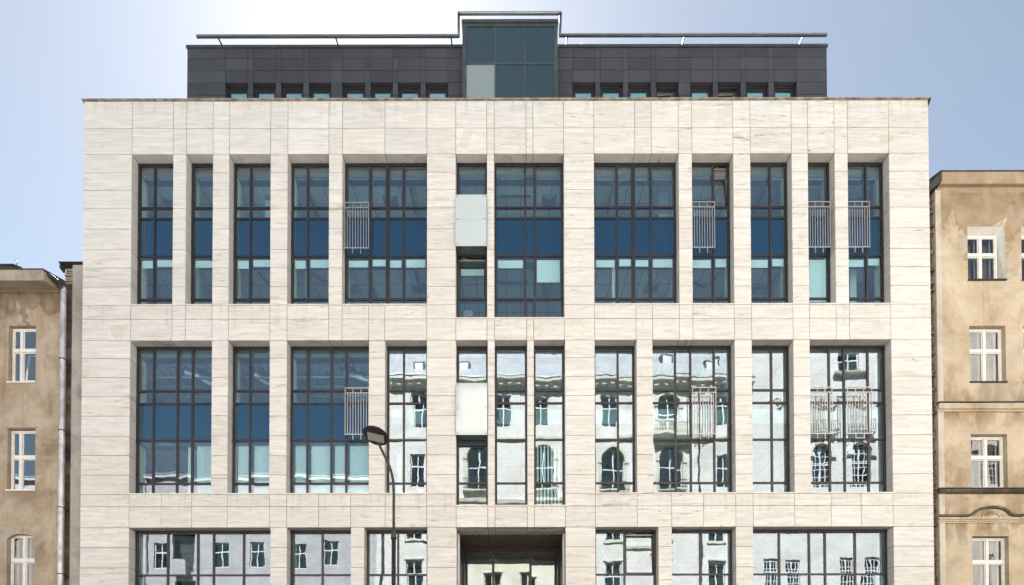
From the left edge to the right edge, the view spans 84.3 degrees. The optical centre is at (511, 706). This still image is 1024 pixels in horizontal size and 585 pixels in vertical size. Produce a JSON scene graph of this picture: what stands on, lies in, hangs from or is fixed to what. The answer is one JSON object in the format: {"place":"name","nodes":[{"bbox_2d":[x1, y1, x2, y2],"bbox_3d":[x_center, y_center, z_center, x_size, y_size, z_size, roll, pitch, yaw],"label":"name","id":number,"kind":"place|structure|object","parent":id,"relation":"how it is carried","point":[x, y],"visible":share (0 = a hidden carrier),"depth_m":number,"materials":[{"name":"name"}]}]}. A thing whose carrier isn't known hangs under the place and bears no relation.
{"place":"outdoors","nodes":[
{"label":"outdoors","id":0,"kind":"place"},
{"bbox_2d":[0,0,1023,280],"label":"sky","id":1,"kind":"structure","parent":0,"point":[967,56],"materials":[{"name":"blue"}]},
{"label":"pavement","id":2,"kind":"structure","parent":0,"visible":0},
{"bbox_2d":[0,260,82,584],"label":"old tenement","id":3,"kind":"structure","parent":2,"relation":"on","point":[41,319],"depth_m":21.32,"materials":[{"name":"brown paint"}]},
{"bbox_2d":[10,536,34,584],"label":"window","id":4,"kind":"structure","parent":3,"relation":"in","point":[26,560],"depth_m":21.41,"materials":[{"name":"white paint"}]},
{"bbox_2d":[11,431,35,488],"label":"window","id":5,"kind":"structure","parent":3,"relation":"in","point":[21,457],"depth_m":21.44,"materials":[{"name":"white paint"}]},
{"bbox_2d":[12,329,35,380],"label":"window","id":6,"kind":"structure","parent":3,"relation":"in","point":[22,351],"depth_m":21.50,"materials":[{"name":"white paint"}]},
{"bbox_2d":[362,425,396,584],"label":"street lamp","id":7,"kind":"object","parent":2,"relation":"on","point":[376,435],"visible":1,"depth_m":16.51,"materials":[{"name":"metal"}]},
{"bbox_2d":[80,11,933,584],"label":"office building","id":8,"kind":"structure","parent":2,"relation":"on","point":[534,301],"depth_m":21.49,"materials":[{"name":"stone"}]},
{"bbox_2d":[137,164,172,303],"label":"window","id":9,"kind":"structure","parent":8,"relation":"in","point":[155,235],"depth_m":21.68,"materials":[{"name":"glass"}]},
{"bbox_2d":[136,347,211,492],"bbox_3d":[-12.754,-10.848,21.704,3.050,5.758,0.328,0,-1,0],"label":"window","id":10,"kind":"structure","parent":8,"relation":"in","point":[180,423],"depth_m":21.58,"materials":[{"name":"glass"}]},
{"bbox_2d":[191,164,212,303],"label":"window","id":11,"kind":"structure","parent":8,"relation":"in","point":[202,228],"depth_m":21.68,"materials":[{"name":"glass"}]},
{"bbox_2d":[135,531,270,584],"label":"window","id":12,"kind":"structure","parent":8,"relation":"in","point":[138,575],"depth_m":21.48,"materials":[{"name":"metal"}]},
{"bbox_2d":[227,87,247,97],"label":"top storey window","id":13,"kind":"structure","parent":8,"relation":"in","point":[230,90],"depth_m":23.78,"materials":[{"name":"metal"}]},
{"bbox_2d":[232,347,269,492],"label":"window","id":14,"kind":"structure","parent":8,"relation":"in","point":[250,420],"depth_m":21.58,"materials":[{"name":"glass"}]},
{"bbox_2d":[233,164,270,303],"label":"window","id":15,"kind":"structure","parent":8,"relation":"in","point":[251,235],"depth_m":21.68,"materials":[{"name":"glass"}]},
{"bbox_2d":[255,87,275,97],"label":"top storey window","id":16,"kind":"structure","parent":8,"relation":"in","point":[258,90],"depth_m":23.78,"materials":[{"name":"metal"}]},
{"bbox_2d":[283,87,302,97],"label":"top storey window","id":17,"kind":"structure","parent":8,"relation":"in","point":[286,90],"depth_m":23.78,"materials":[{"name":"metal"}]},
{"bbox_2d":[291,164,328,303],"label":"window","id":18,"kind":"structure","parent":8,"relation":"in","point":[309,235],"depth_m":21.68,"materials":[{"name":"glass"}]},
{"bbox_2d":[310,87,330,97],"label":"top storey window","id":19,"kind":"structure","parent":8,"relation":"in","point":[313,90],"depth_m":23.78,"materials":[{"name":"metal"}]},
{"bbox_2d":[291,531,350,584],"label":"window","id":20,"kind":"structure","parent":8,"relation":"in","point":[323,575],"depth_m":21.48,"materials":[{"name":"metal"}]},
{"bbox_2d":[290,347,368,492],"bbox_3d":[-6.874,-10.859,21.664,3.070,5.758,0.248,0,-1,0],"label":"window","id":21,"kind":"structure","parent":8,"relation":"in","point":[322,421],"depth_m":21.58,"materials":[{"name":"glass"}]},
{"bbox_2d":[344,87,364,97],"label":"top storey window","id":22,"kind":"structure","parent":8,"relation":"in","point":[346,89],"depth_m":23.78,"materials":[{"name":"metal"}]},
{"bbox_2d":[372,87,392,97],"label":"top storey window","id":23,"kind":"structure","parent":8,"relation":"in","point":[374,89],"depth_m":23.78,"materials":[{"name":"metal"}]},
{"bbox_2d":[345,164,426,303],"bbox_3d":[-4.771,-17.972,21.762,3.180,5.718,0.228,0,-1,0],"label":"window","id":24,"kind":"structure","parent":8,"relation":"in","point":[404,238],"depth_m":21.68,"materials":[{"name":"glass"}]},
{"bbox_2d":[367,531,427,584],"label":"window","id":25,"kind":"structure","parent":8,"relation":"in","point":[399,575],"depth_m":21.54,"materials":[{"name":"metal"}]},
{"bbox_2d":[387,347,426,492],"bbox_3d":[-3.949,-10.865,21.604,1.560,5.758,0.128,0,-1,0],"label":"window","id":26,"kind":"structure","parent":8,"relation":"in","point":[404,405],"depth_m":21.57,"materials":[{"name":"metal"}]},
{"bbox_2d":[399,87,420,97],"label":"top storey window","id":27,"kind":"structure","parent":8,"relation":"in","point":[401,89],"depth_m":23.78,"materials":[{"name":"metal"}]},
{"bbox_2d":[426,87,447,97],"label":"top storey window","id":28,"kind":"structure","parent":8,"relation":"in","point":[429,90],"depth_m":23.78,"materials":[{"name":"metal"}]},
{"bbox_2d":[457,164,486,316],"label":"window","id":29,"kind":"structure","parent":8,"relation":"in","point":[460,272],"depth_m":21.70,"materials":[{"name":"metal"}]},
{"bbox_2d":[457,347,487,504],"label":"window","id":30,"kind":"structure","parent":8,"relation":"in","point":[459,349],"depth_m":21.57,"materials":[{"name":"metal"}]},
{"bbox_2d":[495,347,526,504],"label":"window","id":31,"kind":"structure","parent":8,"relation":"in","point":[497,404],"depth_m":21.56,"materials":[{"name":"metal"}]},
{"bbox_2d":[463,547,559,584],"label":"entrance window","id":32,"kind":"structure","parent":8,"relation":"in","point":[466,550],"depth_m":23.69,"materials":[{"name":"metal"}]},
{"bbox_2d":[495,163,562,316],"bbox_3d":[0.669,-17.722,21.758,2.620,6.238,0.228,0,-1,0],"label":"window","id":33,"kind":"structure","parent":8,"relation":"in","point":[517,239],"depth_m":21.68,"materials":[{"name":"glass"}]},
{"bbox_2d":[534,346,563,504],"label":"window","id":34,"kind":"structure","parent":8,"relation":"in","point":[537,484],"depth_m":21.61,"materials":[{"name":"metal"}]},
{"bbox_2d":[572,87,593,97],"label":"top storey window","id":35,"kind":"structure","parent":8,"relation":"in","point":[574,89],"depth_m":23.78,"materials":[{"name":"metal"}]},
{"bbox_2d":[600,87,621,97],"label":"top storey window","id":36,"kind":"structure","parent":8,"relation":"in","point":[602,89],"depth_m":23.78,"materials":[{"name":"metal"}]},
{"bbox_2d":[595,346,634,491],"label":"window","id":37,"kind":"structure","parent":8,"relation":"in","point":[617,349],"depth_m":21.57,"materials":[{"name":"metal"}]},
{"bbox_2d":[595,530,655,584],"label":"window","id":38,"kind":"structure","parent":8,"relation":"in","point":[653,543],"depth_m":21.48,"materials":[{"name":"metal"}]},
{"bbox_2d":[594,163,675,302],"bbox_3d":[4.709,-17.989,21.762,3.180,5.718,0.228,0,-1,0],"label":"window","id":39,"kind":"structure","parent":8,"relation":"in","point":[650,242],"depth_m":21.68,"materials":[{"name":"glass"}]},
{"bbox_2d":[628,87,649,96],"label":"top storey window","id":40,"kind":"structure","parent":8,"relation":"in","point":[646,90],"depth_m":23.78,"materials":[{"name":"metal"}]},
{"bbox_2d":[656,87,676,96],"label":"top storey window","id":41,"kind":"structure","parent":8,"relation":"in","point":[657,88],"depth_m":23.80,"materials":[{"name":"metal"}]},
{"bbox_2d":[652,346,731,491],"bbox_3d":[6.836,-10.884,21.604,3.070,5.758,0.128,0,-1,0],"label":"window","id":42,"kind":"structure","parent":8,"relation":"in","point":[689,349],"depth_m":21.57,"materials":[{"name":"metal"}]},
{"bbox_2d":[690,87,710,96],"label":"top storey window","id":43,"kind":"structure","parent":8,"relation":"in","point":[692,89],"depth_m":23.78,"materials":[{"name":"metal"}]},
{"bbox_2d":[672,530,731,584],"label":"window","id":44,"kind":"structure","parent":8,"relation":"in","point":[699,575],"depth_m":21.48,"materials":[{"name":"metal"}]},
{"bbox_2d":[692,163,729,302],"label":"window","id":45,"kind":"structure","parent":8,"relation":"in","point":[722,224],"depth_m":21.68,"materials":[{"name":"glass"}]},
{"bbox_2d":[718,87,738,96],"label":"top storey window","id":46,"kind":"structure","parent":8,"relation":"in","point":[736,89],"depth_m":23.80,"materials":[{"name":"metal"}]},
{"bbox_2d":[746,87,766,96],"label":"top storey window","id":47,"kind":"structure","parent":8,"relation":"in","point":[748,89],"depth_m":23.78,"materials":[{"name":"metal"}]},
{"bbox_2d":[750,163,787,302],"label":"window","id":48,"kind":"structure","parent":8,"relation":"in","point":[768,234],"depth_m":21.69,"materials":[{"name":"glass"}]},
{"bbox_2d":[752,346,789,491],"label":"window","id":49,"kind":"structure","parent":8,"relation":"in","point":[771,440],"depth_m":21.57,"materials":[{"name":"metal"}]},
{"bbox_2d":[774,86,793,96],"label":"top storey window","id":50,"kind":"structure","parent":8,"relation":"in","point":[790,89],"depth_m":23.78,"materials":[{"name":"metal"}]},
{"bbox_2d":[808,163,829,302],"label":"window","id":51,"kind":"structure","parent":8,"relation":"in","point":[819,268],"depth_m":21.70,"materials":[{"name":"glass"}]},
{"bbox_2d":[753,530,886,584],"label":"window","id":52,"kind":"structure","parent":8,"relation":"in","point":[808,574],"depth_m":21.48,"materials":[{"name":"metal"}]},
{"bbox_2d":[810,346,885,491],"bbox_3d":[12.716,-10.894,21.604,3.050,5.758,0.128,0,-1,0],"label":"window","id":53,"kind":"structure","parent":8,"relation":"in","point":[882,440],"depth_m":21.57,"materials":[{"name":"metal"}]},
{"bbox_2d":[848,163,883,302],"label":"window","id":54,"kind":"structure","parent":8,"relation":"in","point":[875,250],"depth_m":21.68,"materials":[{"name":"glass"}]},
{"bbox_2d":[929,170,1023,584],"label":"old tenement","id":55,"kind":"structure","parent":2,"relation":"on","point":[976,217],"depth_m":21.37,"materials":[{"name":"paint"}]},
{"bbox_2d":[967,236,996,278],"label":"window","id":56,"kind":"structure","parent":55,"relation":"in","point":[981,256],"depth_m":21.66,"materials":[{"name":"white paint"}]},
{"bbox_2d":[969,329,1001,380],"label":"window","id":57,"kind":"structure","parent":55,"relation":"in","point":[985,352],"depth_m":21.56,"materials":[{"name":"white paint"}]},
{"bbox_2d":[971,437,1003,486],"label":"window","id":58,"kind":"structure","parent":55,"relation":"in","point":[987,458],"depth_m":21.50,"materials":[{"name":"white paint"}]},
{"bbox_2d":[972,538,1004,584],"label":"window","id":59,"kind":"structure","parent":55,"relation":"in","point":[988,562],"depth_m":21.43,"materials":[{"name":"white paint"}]}
]}

